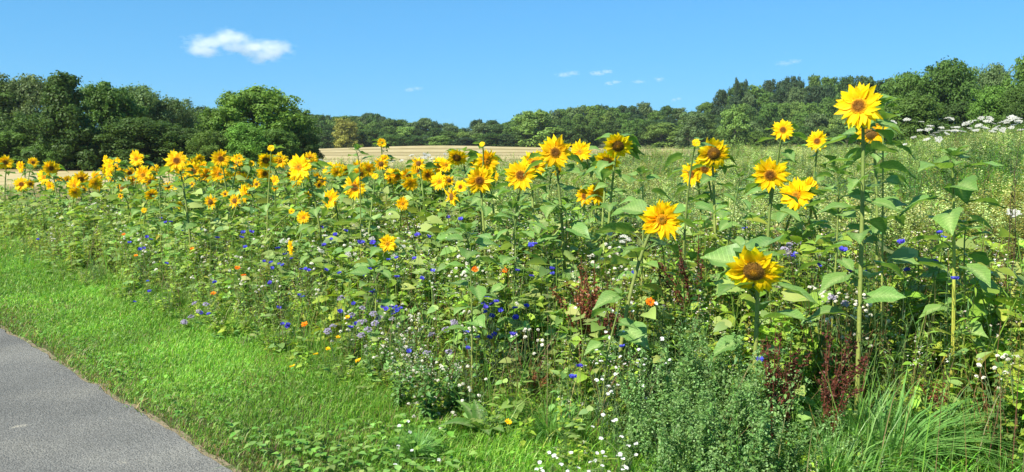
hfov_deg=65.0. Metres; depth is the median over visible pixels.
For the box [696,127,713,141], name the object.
broadleaf tree
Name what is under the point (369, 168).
sunflower
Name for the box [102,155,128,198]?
sunflower
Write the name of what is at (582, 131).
broadleaf tree
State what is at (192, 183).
sunflower
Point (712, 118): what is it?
broadleaf tree
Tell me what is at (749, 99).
broadleaf tree
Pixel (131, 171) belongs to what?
sunflower
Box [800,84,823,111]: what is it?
broadleaf tree
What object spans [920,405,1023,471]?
grass tussock
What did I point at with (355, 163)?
sunflower
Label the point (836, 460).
long grass
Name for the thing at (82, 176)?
sunflower
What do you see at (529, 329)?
buckwheat
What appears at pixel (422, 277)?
cornflower
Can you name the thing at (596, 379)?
white campion
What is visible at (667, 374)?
white campion
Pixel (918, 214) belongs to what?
pale seeding weeds
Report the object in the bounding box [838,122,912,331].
sunflower
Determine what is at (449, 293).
buckwheat
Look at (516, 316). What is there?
cornflower
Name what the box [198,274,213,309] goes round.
buckwheat
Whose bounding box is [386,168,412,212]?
sunflower
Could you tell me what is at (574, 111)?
broadleaf tree
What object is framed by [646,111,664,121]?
broadleaf tree
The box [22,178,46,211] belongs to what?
sunflower
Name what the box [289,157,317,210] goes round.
sunflower
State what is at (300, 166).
sunflower
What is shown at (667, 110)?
broadleaf tree
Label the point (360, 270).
sunflower
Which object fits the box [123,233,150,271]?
buckwheat
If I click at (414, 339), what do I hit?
buckwheat
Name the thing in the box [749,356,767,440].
cornflower
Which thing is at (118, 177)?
sunflower
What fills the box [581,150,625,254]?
sunflower
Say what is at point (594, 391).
white campion
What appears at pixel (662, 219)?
sunflower
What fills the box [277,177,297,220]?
sunflower
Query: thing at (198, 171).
sunflower
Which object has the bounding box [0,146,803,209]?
stubble field
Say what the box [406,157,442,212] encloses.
sunflower
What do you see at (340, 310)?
cornflower
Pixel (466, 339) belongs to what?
buckwheat
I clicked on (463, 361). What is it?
cornflower
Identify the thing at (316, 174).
sunflower
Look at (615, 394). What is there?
white campion
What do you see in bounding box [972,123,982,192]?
wild carrot
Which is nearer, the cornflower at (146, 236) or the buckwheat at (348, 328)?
the buckwheat at (348, 328)
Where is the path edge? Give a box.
[0,326,240,471]
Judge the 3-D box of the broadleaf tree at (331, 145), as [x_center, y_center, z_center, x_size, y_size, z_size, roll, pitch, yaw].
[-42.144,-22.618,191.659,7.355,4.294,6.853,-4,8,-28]
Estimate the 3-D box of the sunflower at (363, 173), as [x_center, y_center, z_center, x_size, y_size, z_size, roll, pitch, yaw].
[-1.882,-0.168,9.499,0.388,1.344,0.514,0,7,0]
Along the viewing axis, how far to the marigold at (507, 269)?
5.61 m
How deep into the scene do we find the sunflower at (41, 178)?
13.79 m
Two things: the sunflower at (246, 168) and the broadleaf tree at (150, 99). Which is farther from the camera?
the broadleaf tree at (150, 99)
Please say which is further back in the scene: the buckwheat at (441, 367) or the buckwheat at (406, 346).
the buckwheat at (406, 346)
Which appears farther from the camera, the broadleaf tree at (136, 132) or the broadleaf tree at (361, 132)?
the broadleaf tree at (361, 132)
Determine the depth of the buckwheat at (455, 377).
4.75 m
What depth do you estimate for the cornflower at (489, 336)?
4.83 m
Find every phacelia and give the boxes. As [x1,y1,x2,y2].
[180,319,187,330]
[187,301,196,322]
[196,302,208,322]
[323,324,336,367]
[336,295,344,334]
[349,312,358,352]
[357,319,366,353]
[357,326,371,353]
[358,306,369,351]
[369,311,381,350]
[371,316,396,355]
[377,299,393,338]
[422,332,435,382]
[442,326,452,368]
[450,316,461,375]
[774,242,791,332]
[785,242,793,306]
[790,242,802,336]
[819,295,848,386]
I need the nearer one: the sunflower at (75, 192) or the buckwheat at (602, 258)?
the buckwheat at (602, 258)
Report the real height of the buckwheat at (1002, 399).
0.616 m
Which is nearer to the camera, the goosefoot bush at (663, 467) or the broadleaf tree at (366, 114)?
the goosefoot bush at (663, 467)
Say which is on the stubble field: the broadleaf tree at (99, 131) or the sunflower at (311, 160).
the broadleaf tree at (99, 131)
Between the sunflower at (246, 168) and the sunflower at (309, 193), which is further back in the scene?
the sunflower at (246, 168)
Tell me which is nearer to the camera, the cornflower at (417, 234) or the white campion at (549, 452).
the white campion at (549, 452)
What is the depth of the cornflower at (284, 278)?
7.26 m
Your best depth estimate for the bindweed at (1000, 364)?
4.01 m
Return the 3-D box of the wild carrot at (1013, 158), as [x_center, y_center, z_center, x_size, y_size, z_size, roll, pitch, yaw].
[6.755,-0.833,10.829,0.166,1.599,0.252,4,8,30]
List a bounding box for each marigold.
[190,247,201,292]
[301,321,310,355]
[499,268,514,341]
[642,297,661,391]
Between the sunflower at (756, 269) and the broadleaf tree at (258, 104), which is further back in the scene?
the broadleaf tree at (258, 104)
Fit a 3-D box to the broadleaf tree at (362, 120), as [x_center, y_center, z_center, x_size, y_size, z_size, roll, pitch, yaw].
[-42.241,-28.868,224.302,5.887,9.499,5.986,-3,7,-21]
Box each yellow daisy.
[345,315,353,357]
[355,358,365,385]
[505,418,512,449]
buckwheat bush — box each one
[361,336,395,380]
[377,329,438,382]
[387,350,419,408]
[401,352,457,424]
[412,359,479,414]
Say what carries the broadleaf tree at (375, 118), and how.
on the ground at (192, 436)
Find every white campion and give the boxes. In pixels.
[410,449,440,467]
[547,451,557,470]
[570,299,579,384]
[582,349,602,419]
[585,362,606,431]
[591,413,609,463]
[592,360,625,429]
[594,371,608,436]
[596,376,609,449]
[599,435,626,471]
[600,327,611,400]
[600,336,617,413]
[601,450,617,463]
[607,372,622,417]
[607,418,620,464]
[609,383,619,446]
[613,324,627,403]
[613,355,621,429]
[615,310,640,369]
[616,452,637,470]
[626,442,637,471]
[630,362,638,423]
[637,344,645,409]
[639,364,658,411]
[647,302,663,398]
[652,413,676,465]
[653,331,669,417]
[662,358,672,429]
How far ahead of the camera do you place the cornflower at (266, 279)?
7.18 m
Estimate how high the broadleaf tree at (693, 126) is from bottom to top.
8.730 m
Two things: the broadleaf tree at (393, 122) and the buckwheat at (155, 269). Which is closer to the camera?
the buckwheat at (155, 269)
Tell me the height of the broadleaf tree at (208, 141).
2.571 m
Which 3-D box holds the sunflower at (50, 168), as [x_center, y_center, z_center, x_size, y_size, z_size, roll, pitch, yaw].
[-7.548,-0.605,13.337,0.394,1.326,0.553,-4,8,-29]
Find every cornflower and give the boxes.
[145,235,151,278]
[262,259,267,307]
[267,280,276,326]
[282,253,287,308]
[283,324,291,351]
[296,293,302,335]
[299,267,311,321]
[300,292,310,337]
[302,268,312,327]
[334,271,343,334]
[337,309,347,357]
[346,324,353,358]
[383,253,390,331]
[390,305,397,350]
[393,275,399,337]
[412,256,419,343]
[413,232,419,276]
[419,276,426,347]
[430,269,438,342]
[456,330,469,387]
[463,343,471,394]
[470,333,482,396]
[479,299,492,373]
[480,302,489,363]
[481,309,495,375]
[486,302,498,373]
[486,332,501,391]
[487,335,495,385]
[489,313,498,387]
[490,299,498,371]
[491,292,501,367]
[491,307,509,385]
[502,329,519,396]
[509,314,523,380]
[512,306,521,364]
[521,303,532,387]
[524,274,533,366]
[526,242,533,310]
[545,265,554,353]
[567,374,578,438]
[568,364,582,432]
[619,344,630,422]
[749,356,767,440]
[788,251,798,359]
[813,262,821,380]
[838,246,850,328]
[838,269,851,372]
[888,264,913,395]
[895,234,905,347]
[919,259,938,416]
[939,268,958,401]
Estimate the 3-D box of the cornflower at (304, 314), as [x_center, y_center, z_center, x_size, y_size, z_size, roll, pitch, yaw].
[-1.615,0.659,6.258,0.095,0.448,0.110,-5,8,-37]
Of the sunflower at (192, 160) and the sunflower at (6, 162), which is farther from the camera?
the sunflower at (6, 162)
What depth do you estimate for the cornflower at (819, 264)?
4.77 m
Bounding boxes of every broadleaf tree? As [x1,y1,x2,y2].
[0,72,49,134]
[0,81,38,134]
[0,112,47,168]
[0,131,35,168]
[20,70,113,170]
[21,141,78,170]
[57,137,108,169]
[74,80,145,131]
[91,125,123,169]
[93,115,190,169]
[107,99,148,124]
[123,81,183,124]
[140,120,186,166]
[143,125,200,164]
[150,97,203,132]
[179,111,204,131]
[185,129,229,166]
[190,105,207,117]
[194,106,255,150]
[207,83,307,155]
[220,121,270,167]
[258,127,302,167]
[278,105,322,150]
[293,131,324,158]
[312,114,327,124]
[313,123,329,132]
[315,130,333,148]
[323,115,331,124]
[324,124,335,146]
[326,116,344,124]
[329,133,336,147]
[331,118,363,147]
[340,115,361,123]
[353,129,368,146]
[356,116,367,124]
[356,123,364,128]
[361,112,379,117]
[361,127,382,146]
[364,113,381,124]
[364,121,387,135]
[371,134,400,146]
[379,118,399,132]
[382,126,397,144]
[391,136,408,145]
[395,118,408,127]
[395,126,414,141]
[404,122,420,129]
[405,135,426,145]
[407,128,426,136]
[413,118,434,136]
[421,127,445,136]
[421,135,430,145]
[425,139,454,145]
[427,135,454,145]
[432,121,443,128]
[439,130,458,139]
[441,123,459,134]
[451,137,477,145]
[453,132,471,138]
[462,118,486,131]
[467,133,484,145]
[468,123,493,135]
[477,132,501,146]
[486,120,500,125]
[488,125,503,141]
[495,134,515,146]
[499,121,512,126]
[501,125,515,134]
[507,109,564,146]
[510,128,535,146]
[512,113,522,130]
[540,125,558,137]
[544,119,565,135]
[548,109,561,119]
[552,125,571,146]
[556,116,575,141]
[557,108,572,120]
[565,123,592,146]
[566,106,586,140]
[571,113,587,139]
[581,104,599,125]
[586,110,601,142]
[588,118,603,146]
[595,104,608,134]
[598,106,621,121]
[599,110,616,142]
[601,120,623,143]
[617,105,627,112]
[618,112,632,128]
[619,120,637,142]
[621,105,642,136]
[627,114,644,133]
[629,118,645,144]
[637,101,653,120]
[637,120,662,145]
[641,122,686,146]
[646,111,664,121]
[651,119,668,140]
[659,105,677,119]
[663,124,690,143]
[664,115,678,124]
[671,110,709,148]
[673,107,686,121]
[695,102,713,115]
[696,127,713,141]
[702,114,719,136]
[706,105,722,115]
[706,122,718,132]
[708,129,724,139]
[709,89,727,109]
[714,115,736,129]
[716,103,753,149]
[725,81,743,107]
[725,96,741,109]
[740,92,759,114]
[745,106,758,121]
[746,121,762,148]
[746,130,766,149]
[747,83,764,108]
[752,91,777,114]
[755,117,771,146]
[757,102,780,140]
[762,79,775,107]
[764,131,786,148]
[769,88,789,111]
[772,103,791,121]
[772,117,787,143]
[775,76,790,96]
[782,130,796,147]
[783,86,805,115]
[787,101,804,123]
[789,76,804,91]
[791,113,815,143]
[794,101,827,117]
[795,126,811,148]
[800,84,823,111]
[803,113,829,147]
[805,73,820,102]
[813,126,830,148]
[816,84,837,115]
[818,96,839,127]
[820,76,841,93]
[825,114,850,144]
[827,125,848,148]
[830,89,847,113]
[838,75,854,92]
[845,77,888,148]
[850,75,873,87]
[874,93,952,147]
[877,68,927,120]
[907,56,988,128]
[934,101,975,141]
[964,83,1023,132]
[971,62,1016,110]
[994,80,1023,136]
[998,54,1023,128]
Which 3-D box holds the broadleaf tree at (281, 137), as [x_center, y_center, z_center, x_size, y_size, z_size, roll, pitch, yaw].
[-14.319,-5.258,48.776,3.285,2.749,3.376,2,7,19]
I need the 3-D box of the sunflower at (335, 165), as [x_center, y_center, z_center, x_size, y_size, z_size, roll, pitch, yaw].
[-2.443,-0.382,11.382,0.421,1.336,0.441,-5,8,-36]
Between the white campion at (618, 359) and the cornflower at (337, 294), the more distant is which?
the cornflower at (337, 294)
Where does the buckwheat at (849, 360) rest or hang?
on the ground at (192, 436)
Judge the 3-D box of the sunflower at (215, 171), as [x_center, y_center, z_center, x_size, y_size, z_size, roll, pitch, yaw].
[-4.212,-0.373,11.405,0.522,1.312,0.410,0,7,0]
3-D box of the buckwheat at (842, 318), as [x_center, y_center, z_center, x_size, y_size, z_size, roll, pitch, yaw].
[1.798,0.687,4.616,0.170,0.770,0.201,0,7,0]
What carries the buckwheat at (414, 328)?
on the ground at (192, 436)
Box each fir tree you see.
[733,77,739,98]
[742,79,748,96]
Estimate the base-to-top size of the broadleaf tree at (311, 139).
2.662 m
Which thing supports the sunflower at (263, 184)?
on the ground at (192, 436)
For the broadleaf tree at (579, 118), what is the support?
on the ground at (192, 436)
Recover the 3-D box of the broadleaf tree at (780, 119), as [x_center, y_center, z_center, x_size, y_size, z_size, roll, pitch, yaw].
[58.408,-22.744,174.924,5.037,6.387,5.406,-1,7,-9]
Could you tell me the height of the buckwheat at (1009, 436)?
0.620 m
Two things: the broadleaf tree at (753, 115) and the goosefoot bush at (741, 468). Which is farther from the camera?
the broadleaf tree at (753, 115)
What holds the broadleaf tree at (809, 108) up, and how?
on the ground at (192, 436)
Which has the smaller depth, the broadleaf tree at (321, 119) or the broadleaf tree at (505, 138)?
the broadleaf tree at (505, 138)
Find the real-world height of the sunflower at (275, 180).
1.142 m
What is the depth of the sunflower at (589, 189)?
7.78 m
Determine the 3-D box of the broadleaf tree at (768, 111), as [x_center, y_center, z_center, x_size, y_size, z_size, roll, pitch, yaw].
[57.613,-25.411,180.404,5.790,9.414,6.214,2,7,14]
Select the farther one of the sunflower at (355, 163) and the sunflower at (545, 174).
the sunflower at (355, 163)
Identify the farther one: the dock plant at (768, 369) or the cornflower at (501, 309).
the cornflower at (501, 309)
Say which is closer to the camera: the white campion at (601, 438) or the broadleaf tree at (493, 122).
the white campion at (601, 438)
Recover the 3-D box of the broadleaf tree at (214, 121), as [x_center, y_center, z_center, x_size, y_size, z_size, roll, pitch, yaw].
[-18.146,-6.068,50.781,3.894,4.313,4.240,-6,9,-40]
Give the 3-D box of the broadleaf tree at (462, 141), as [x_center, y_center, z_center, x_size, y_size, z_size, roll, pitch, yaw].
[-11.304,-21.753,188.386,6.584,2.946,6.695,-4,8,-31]
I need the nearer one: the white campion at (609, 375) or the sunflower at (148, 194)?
the white campion at (609, 375)
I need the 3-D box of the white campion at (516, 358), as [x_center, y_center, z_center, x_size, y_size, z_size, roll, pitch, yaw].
[0.118,0.798,4.843,0.269,0.498,0.123,-3,7,-26]
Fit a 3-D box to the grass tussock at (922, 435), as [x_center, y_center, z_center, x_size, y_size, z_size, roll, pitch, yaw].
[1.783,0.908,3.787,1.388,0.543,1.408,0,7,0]
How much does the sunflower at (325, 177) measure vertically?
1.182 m
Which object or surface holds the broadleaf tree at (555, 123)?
on the ground at (192, 436)
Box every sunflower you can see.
[0,155,18,202]
[11,161,36,194]
[11,177,31,204]
[22,157,41,184]
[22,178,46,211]
[37,169,61,209]
[42,160,68,221]
[43,181,64,233]
[53,177,86,217]
[55,176,68,206]
[63,186,87,221]
[64,176,70,202]
[69,186,90,219]
[70,170,100,199]
[83,176,103,202]
[91,171,116,187]
[95,165,113,196]
[98,169,126,212]
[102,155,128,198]
[102,178,116,194]
[103,158,129,210]
[108,167,127,193]
[114,158,133,202]
[116,184,138,201]
[116,191,141,224]
[119,167,135,195]
[120,150,155,208]
[121,187,158,244]
[130,179,140,193]
[130,208,158,246]
[134,165,162,209]
[141,174,164,199]
[147,171,175,266]
[149,164,166,182]
[150,167,167,182]
[155,182,178,230]
[157,150,214,250]
[173,199,203,242]
[174,157,201,195]
[174,168,186,180]
[183,161,210,208]
[185,181,202,218]
[189,153,206,183]
[197,166,232,210]
[199,161,206,182]
[200,168,212,183]
[200,194,230,234]
[204,190,229,231]
[206,149,240,216]
[209,194,252,235]
[210,160,232,188]
[214,171,232,190]
[221,153,248,209]
[229,155,256,202]
[229,160,255,215]
[232,154,256,192]
[233,165,257,182]
[235,172,250,184]
[235,206,304,280]
[239,183,267,228]
[245,166,262,193]
[246,177,273,202]
[248,180,274,214]
[250,166,271,195]
[254,178,274,212]
[255,144,284,249]
[257,153,297,201]
[260,152,288,193]
[265,182,284,225]
[270,175,291,198]
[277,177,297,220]
[279,157,314,252]
[283,172,290,193]
[286,210,314,271]
[287,154,343,269]
[287,241,338,320]
[288,173,314,207]
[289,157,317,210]
[297,179,322,204]
[300,172,320,206]
[302,189,325,238]
[304,152,322,185]
[311,175,338,207]
[320,165,342,189]
[320,188,348,246]
[322,161,343,192]
[322,162,350,197]
[330,164,362,197]
[333,176,370,246]
[334,166,367,230]
[338,160,367,213]
[340,144,376,277]
[345,258,400,342]
[348,172,381,257]
[350,231,405,304]
[354,161,375,208]
[370,157,398,210]
[372,137,393,207]
[373,154,404,196]
[384,168,409,194]
[384,196,414,234]
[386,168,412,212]
[388,177,404,204]
[391,167,425,219]
[399,176,426,235]
[404,165,425,207]
[405,169,434,218]
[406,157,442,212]
[415,158,454,211]
[417,185,443,210]
[418,168,444,213]
[425,157,455,214]
[429,172,446,218]
[434,174,464,219]
[437,222,506,392]
[440,187,476,255]
[444,160,488,218]
[446,147,480,221]
[452,180,487,242]
[456,165,504,278]
[464,141,495,256]
[469,150,511,242]
[479,171,507,206]
[490,201,548,313]
[491,158,548,288]
[508,149,559,258]
[523,134,590,308]
[531,165,563,221]
[537,203,588,306]
[554,186,605,256]
[570,139,616,241]
[573,183,615,241]
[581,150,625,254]
[584,287,637,421]
[586,199,698,403]
[591,132,644,254]
[612,166,673,319]
[663,137,716,313]
[672,163,717,240]
[686,159,734,246]
[687,137,743,273]
[700,234,821,429]
[703,169,755,336]
[740,157,803,303]
[745,119,806,246]
[759,176,828,269]
[780,176,850,266]
[793,129,844,268]
[795,165,877,354]
[803,82,916,418]
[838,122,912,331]
[844,97,920,388]
[899,144,1007,392]
[928,219,995,395]
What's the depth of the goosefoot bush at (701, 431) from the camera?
3.52 m
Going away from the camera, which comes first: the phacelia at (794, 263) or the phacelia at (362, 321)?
the phacelia at (794, 263)
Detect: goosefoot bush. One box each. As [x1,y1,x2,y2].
[589,339,693,461]
[620,388,708,471]
[624,327,760,453]
[637,375,753,471]
[639,318,761,443]
[657,399,776,471]
[667,367,856,471]
[690,319,814,467]
[742,380,857,471]
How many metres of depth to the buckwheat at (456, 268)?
5.97 m
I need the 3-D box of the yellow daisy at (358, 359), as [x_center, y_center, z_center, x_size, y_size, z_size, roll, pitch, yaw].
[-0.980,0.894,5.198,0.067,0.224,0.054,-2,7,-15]
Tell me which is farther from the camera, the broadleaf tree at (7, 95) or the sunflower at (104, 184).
the broadleaf tree at (7, 95)
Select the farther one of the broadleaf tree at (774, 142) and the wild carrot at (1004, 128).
the broadleaf tree at (774, 142)
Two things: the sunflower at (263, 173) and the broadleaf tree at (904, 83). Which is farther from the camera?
the broadleaf tree at (904, 83)
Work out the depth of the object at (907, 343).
4.36 m
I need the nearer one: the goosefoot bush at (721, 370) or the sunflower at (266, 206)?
the goosefoot bush at (721, 370)
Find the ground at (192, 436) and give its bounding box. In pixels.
[0,138,1022,471]
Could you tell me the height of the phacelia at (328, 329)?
0.342 m
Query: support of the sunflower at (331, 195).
on the ground at (192, 436)
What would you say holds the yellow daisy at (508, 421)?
on the ground at (192, 436)
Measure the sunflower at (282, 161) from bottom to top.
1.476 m
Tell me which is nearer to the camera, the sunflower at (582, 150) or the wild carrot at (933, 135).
the sunflower at (582, 150)
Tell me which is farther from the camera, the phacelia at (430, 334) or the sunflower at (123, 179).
the sunflower at (123, 179)
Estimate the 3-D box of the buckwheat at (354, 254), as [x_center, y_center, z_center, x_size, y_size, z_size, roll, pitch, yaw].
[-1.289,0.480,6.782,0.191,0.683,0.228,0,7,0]
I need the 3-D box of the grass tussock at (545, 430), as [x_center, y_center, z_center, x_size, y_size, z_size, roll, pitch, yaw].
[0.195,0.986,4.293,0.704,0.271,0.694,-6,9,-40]
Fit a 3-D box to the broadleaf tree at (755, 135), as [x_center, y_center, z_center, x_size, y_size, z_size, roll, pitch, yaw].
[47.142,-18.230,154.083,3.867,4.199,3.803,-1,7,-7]
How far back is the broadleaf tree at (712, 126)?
187.42 m
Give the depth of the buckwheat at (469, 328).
5.13 m
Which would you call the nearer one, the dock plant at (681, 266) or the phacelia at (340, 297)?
the dock plant at (681, 266)
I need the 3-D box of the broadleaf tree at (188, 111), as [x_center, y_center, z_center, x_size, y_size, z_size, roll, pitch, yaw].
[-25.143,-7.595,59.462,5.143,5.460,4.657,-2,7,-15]
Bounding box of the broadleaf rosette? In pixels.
[438,399,523,435]
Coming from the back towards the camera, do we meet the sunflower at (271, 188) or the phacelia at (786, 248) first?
the sunflower at (271, 188)
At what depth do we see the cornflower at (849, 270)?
4.64 m
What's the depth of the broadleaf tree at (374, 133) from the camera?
180.11 m
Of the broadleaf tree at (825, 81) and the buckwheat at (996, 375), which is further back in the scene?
the broadleaf tree at (825, 81)
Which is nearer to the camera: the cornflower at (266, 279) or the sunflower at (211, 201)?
the cornflower at (266, 279)
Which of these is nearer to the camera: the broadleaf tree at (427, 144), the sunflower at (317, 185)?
the sunflower at (317, 185)
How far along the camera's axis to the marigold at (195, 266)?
8.22 m
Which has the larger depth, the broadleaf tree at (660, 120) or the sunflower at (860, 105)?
the broadleaf tree at (660, 120)
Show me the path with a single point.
(55, 416)
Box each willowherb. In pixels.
[996,129,1023,287]
[1003,181,1020,322]
[1006,166,1022,308]
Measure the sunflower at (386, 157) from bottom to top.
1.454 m
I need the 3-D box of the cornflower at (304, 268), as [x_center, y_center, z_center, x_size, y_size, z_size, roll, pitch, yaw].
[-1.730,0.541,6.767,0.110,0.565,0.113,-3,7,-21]
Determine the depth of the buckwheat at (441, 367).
4.87 m
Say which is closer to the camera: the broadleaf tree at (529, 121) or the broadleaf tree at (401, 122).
the broadleaf tree at (529, 121)
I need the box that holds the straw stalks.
[0,184,162,208]
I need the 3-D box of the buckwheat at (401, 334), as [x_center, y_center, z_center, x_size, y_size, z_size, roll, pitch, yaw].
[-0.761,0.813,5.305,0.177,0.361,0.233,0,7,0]
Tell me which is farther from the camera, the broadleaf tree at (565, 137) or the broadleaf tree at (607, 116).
the broadleaf tree at (607, 116)
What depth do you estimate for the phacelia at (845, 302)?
4.45 m
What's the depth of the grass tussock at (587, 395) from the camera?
4.49 m
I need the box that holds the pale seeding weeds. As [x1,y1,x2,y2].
[162,123,1023,290]
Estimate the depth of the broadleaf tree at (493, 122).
224.64 m
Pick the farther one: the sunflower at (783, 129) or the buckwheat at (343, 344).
the sunflower at (783, 129)
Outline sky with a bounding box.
[0,0,1023,129]
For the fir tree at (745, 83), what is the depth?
213.61 m
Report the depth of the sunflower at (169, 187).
11.46 m
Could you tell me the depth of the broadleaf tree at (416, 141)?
188.83 m
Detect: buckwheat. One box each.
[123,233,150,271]
[133,249,148,282]
[138,238,146,278]
[140,244,155,279]
[152,261,166,291]
[184,275,202,304]
[192,252,206,296]
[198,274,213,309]
[215,260,241,292]
[220,255,242,294]
[226,272,244,307]
[228,280,255,312]
[240,284,266,323]
[244,267,261,314]
[247,285,268,320]
[263,275,294,319]
[266,285,291,329]
[283,238,303,289]
[296,262,317,329]
[303,240,325,286]
[303,282,331,336]
[315,248,333,313]
[330,329,352,366]
[334,310,358,349]
[339,325,366,360]
[343,242,362,287]
[349,252,370,313]
[364,332,391,364]
[372,352,393,386]
[379,312,402,356]
[380,252,398,321]
[382,333,408,372]
[391,301,407,353]
[396,322,414,359]
[398,345,422,384]
[399,231,425,267]
[399,315,432,357]
[404,314,419,351]
[404,327,430,359]
[405,312,435,353]
[406,371,424,402]
[412,359,441,399]
[426,379,445,412]
[430,282,450,360]
[431,361,450,386]
[438,270,459,350]
[439,411,455,428]
[442,255,466,300]
[446,363,476,403]
[448,338,475,384]
[451,383,480,415]
[454,262,473,315]
[454,310,483,382]
[454,363,486,402]
[456,325,486,384]
[458,274,469,343]
[459,267,487,319]
[461,386,483,419]
[462,302,489,379]
[473,326,500,391]
[483,249,504,308]
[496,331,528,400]
[498,302,529,376]
[499,252,532,300]
[510,327,537,395]
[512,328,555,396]
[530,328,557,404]
[572,254,604,292]
[591,255,619,289]
[595,250,629,293]
[596,241,618,288]
[600,257,634,309]
[606,264,623,336]
[612,274,639,373]
[615,268,648,320]
[799,285,826,396]
[801,290,825,386]
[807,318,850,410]
[812,291,846,394]
[815,314,836,421]
[825,311,868,416]
[826,293,861,398]
[828,291,868,405]
[830,292,856,393]
[835,313,874,405]
[838,302,867,407]
[844,303,877,410]
[853,296,883,402]
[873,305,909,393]
[961,363,1007,463]
[966,355,1013,460]
[974,349,1011,465]
[977,353,1023,471]
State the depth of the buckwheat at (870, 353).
4.30 m
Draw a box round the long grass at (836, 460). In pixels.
[0,132,1023,471]
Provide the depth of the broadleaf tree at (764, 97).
207.45 m
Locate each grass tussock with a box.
[372,424,447,463]
[477,390,598,445]
[524,381,637,428]
[740,410,932,471]
[757,377,950,465]
[764,366,1022,471]
[769,361,875,414]
[777,372,854,430]
[782,373,1023,471]
[886,384,1023,471]
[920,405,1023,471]
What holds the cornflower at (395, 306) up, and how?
on the ground at (192, 436)
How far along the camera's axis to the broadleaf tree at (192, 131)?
46.73 m
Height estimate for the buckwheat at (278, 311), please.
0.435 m
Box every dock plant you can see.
[526,371,548,396]
[547,256,600,370]
[564,261,597,387]
[587,283,629,343]
[651,234,705,317]
[756,330,812,441]
[776,344,802,463]
[817,352,863,446]
[820,330,869,446]
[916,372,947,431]
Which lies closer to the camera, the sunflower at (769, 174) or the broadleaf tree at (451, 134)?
the sunflower at (769, 174)
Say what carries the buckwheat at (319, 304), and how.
on the ground at (192, 436)
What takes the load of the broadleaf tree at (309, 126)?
on the stubble field
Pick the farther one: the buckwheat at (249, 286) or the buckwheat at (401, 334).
the buckwheat at (249, 286)
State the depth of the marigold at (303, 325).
5.83 m
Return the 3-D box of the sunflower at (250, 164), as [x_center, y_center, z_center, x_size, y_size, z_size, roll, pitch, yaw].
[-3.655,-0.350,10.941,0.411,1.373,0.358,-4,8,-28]
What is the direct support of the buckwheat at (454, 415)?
on the ground at (192, 436)
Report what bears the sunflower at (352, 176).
on the ground at (192, 436)
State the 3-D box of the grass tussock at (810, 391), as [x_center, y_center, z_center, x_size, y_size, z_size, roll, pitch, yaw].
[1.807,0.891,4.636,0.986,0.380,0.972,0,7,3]
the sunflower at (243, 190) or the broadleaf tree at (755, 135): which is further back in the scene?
the broadleaf tree at (755, 135)
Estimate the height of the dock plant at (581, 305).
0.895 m
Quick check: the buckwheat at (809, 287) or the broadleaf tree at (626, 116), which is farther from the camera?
the broadleaf tree at (626, 116)
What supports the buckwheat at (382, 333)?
on the ground at (192, 436)
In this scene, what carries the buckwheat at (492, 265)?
on the ground at (192, 436)
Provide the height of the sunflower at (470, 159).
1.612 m
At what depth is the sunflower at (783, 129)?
6.62 m
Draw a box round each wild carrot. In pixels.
[929,134,937,193]
[935,136,947,190]
[965,129,979,191]
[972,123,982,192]
[974,115,988,173]
[982,126,1003,197]
[999,127,1009,183]
[1005,115,1016,166]
[1006,120,1022,188]
[1006,209,1021,290]
[1007,118,1022,178]
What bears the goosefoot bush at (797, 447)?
on the ground at (192, 436)
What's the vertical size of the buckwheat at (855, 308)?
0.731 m
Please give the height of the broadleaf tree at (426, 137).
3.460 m
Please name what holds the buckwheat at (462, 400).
on the ground at (192, 436)
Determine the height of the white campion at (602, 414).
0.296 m
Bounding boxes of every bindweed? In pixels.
[961,316,1000,406]
[980,355,1023,442]
[996,383,1023,460]
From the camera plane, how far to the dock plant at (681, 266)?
5.25 m
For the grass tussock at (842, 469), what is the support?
on the ground at (192, 436)
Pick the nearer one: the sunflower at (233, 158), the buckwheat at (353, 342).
the buckwheat at (353, 342)
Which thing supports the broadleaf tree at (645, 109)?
on the ground at (192, 436)
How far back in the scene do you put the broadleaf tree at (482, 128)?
196.84 m
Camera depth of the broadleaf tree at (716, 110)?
195.76 m
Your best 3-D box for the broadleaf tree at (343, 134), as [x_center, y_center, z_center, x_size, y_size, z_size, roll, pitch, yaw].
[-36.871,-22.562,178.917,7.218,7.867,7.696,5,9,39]
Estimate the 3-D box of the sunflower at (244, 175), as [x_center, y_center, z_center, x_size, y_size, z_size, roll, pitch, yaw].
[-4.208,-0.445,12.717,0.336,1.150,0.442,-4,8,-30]
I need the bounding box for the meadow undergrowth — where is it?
[0,175,1023,471]
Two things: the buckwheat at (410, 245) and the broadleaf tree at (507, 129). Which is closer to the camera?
the buckwheat at (410, 245)
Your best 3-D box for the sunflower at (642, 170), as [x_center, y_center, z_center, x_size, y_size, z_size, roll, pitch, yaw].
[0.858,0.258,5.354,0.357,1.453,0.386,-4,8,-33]
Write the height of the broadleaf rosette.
0.153 m
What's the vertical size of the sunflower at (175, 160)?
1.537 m
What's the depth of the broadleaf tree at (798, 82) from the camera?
215.55 m
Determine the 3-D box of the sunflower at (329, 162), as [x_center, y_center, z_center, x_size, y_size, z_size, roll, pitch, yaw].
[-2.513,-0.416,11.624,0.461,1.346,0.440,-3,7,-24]
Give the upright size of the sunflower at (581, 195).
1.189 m
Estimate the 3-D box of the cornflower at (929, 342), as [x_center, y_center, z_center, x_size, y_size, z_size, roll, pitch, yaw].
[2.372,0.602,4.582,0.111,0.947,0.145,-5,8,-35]
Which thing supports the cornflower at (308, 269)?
on the ground at (192, 436)
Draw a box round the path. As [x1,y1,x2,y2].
[0,328,231,471]
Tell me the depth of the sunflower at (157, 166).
15.78 m

